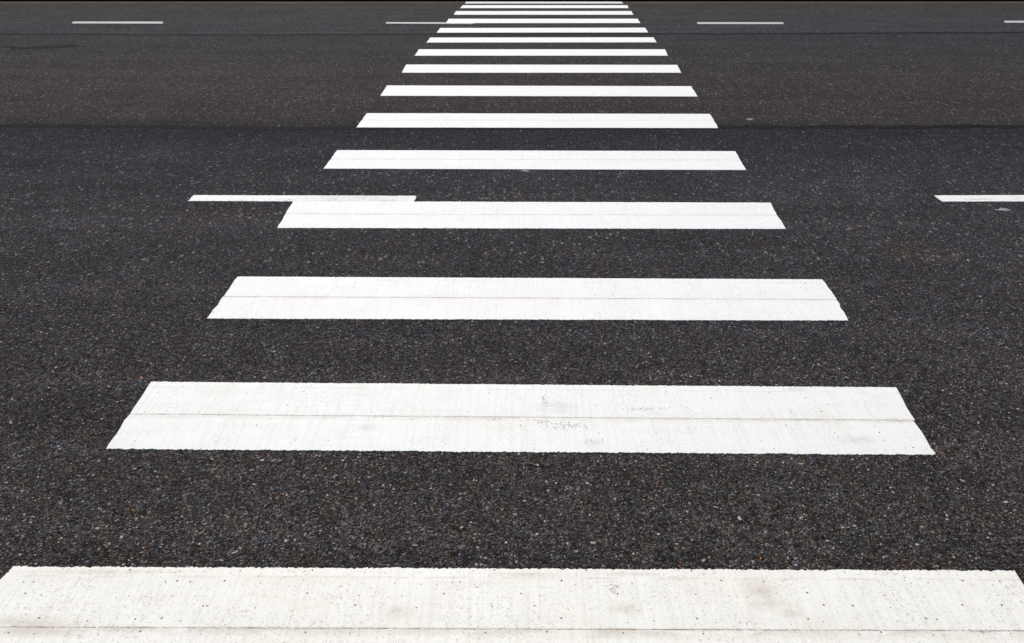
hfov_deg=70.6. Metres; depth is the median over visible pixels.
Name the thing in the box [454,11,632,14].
zebra stripe
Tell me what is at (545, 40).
zebra stripe
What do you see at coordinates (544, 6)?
zebra stripe
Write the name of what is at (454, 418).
zebra stripe
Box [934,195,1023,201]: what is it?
lane dash
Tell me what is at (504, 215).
zebra stripe
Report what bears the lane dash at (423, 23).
on the road
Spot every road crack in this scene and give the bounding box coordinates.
[0,44,114,49]
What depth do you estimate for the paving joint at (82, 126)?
6.00 m
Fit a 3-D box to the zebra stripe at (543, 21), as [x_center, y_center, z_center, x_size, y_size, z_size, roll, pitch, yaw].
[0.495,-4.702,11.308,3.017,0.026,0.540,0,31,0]
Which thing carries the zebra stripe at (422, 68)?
on the road
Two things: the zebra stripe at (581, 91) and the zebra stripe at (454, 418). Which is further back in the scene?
the zebra stripe at (581, 91)
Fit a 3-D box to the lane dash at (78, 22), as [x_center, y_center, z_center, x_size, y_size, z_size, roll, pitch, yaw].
[-6.085,-4.611,11.148,1.500,0.013,0.242,0,31,0]
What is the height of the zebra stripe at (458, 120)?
0.008 m
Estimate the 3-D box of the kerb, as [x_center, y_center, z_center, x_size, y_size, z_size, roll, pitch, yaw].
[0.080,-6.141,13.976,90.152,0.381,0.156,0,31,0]
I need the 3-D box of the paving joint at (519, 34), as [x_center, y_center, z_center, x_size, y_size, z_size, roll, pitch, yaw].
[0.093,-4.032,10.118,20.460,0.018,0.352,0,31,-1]
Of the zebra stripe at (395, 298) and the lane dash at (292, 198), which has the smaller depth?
the zebra stripe at (395, 298)
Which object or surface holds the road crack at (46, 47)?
on the road
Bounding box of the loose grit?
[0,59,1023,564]
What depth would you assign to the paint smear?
4.51 m
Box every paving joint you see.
[0,32,1023,35]
[0,124,1023,129]
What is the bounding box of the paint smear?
[992,207,1010,210]
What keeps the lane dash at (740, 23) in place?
on the road
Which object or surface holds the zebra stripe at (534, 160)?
on the road
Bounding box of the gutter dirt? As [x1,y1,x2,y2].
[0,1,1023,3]
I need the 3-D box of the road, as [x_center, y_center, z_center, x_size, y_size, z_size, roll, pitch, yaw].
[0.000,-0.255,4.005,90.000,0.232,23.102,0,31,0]
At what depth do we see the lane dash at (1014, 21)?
11.19 m
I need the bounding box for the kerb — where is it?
[0,0,1023,0]
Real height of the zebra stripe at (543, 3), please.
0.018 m
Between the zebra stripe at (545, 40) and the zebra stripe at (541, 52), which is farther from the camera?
the zebra stripe at (545, 40)
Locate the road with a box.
[0,1,1023,583]
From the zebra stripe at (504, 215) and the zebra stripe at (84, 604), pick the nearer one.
the zebra stripe at (84, 604)
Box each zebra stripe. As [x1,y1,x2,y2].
[0,565,1023,642]
[106,381,935,455]
[207,276,847,320]
[278,201,785,229]
[323,150,745,169]
[356,113,717,127]
[380,85,696,96]
[402,64,680,72]
[415,49,667,55]
[427,37,656,42]
[437,28,647,32]
[446,19,639,22]
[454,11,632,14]
[461,5,627,7]
[465,2,622,3]
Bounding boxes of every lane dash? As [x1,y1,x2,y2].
[72,21,162,23]
[188,195,415,201]
[386,22,472,23]
[697,22,783,23]
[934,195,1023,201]
[1005,21,1023,22]
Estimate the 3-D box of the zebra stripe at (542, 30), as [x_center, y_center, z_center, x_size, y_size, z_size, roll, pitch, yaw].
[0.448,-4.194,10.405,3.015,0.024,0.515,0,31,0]
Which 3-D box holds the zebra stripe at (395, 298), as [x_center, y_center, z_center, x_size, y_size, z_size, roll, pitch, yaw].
[0.084,-0.117,3.560,3.029,0.008,0.441,0,31,0]

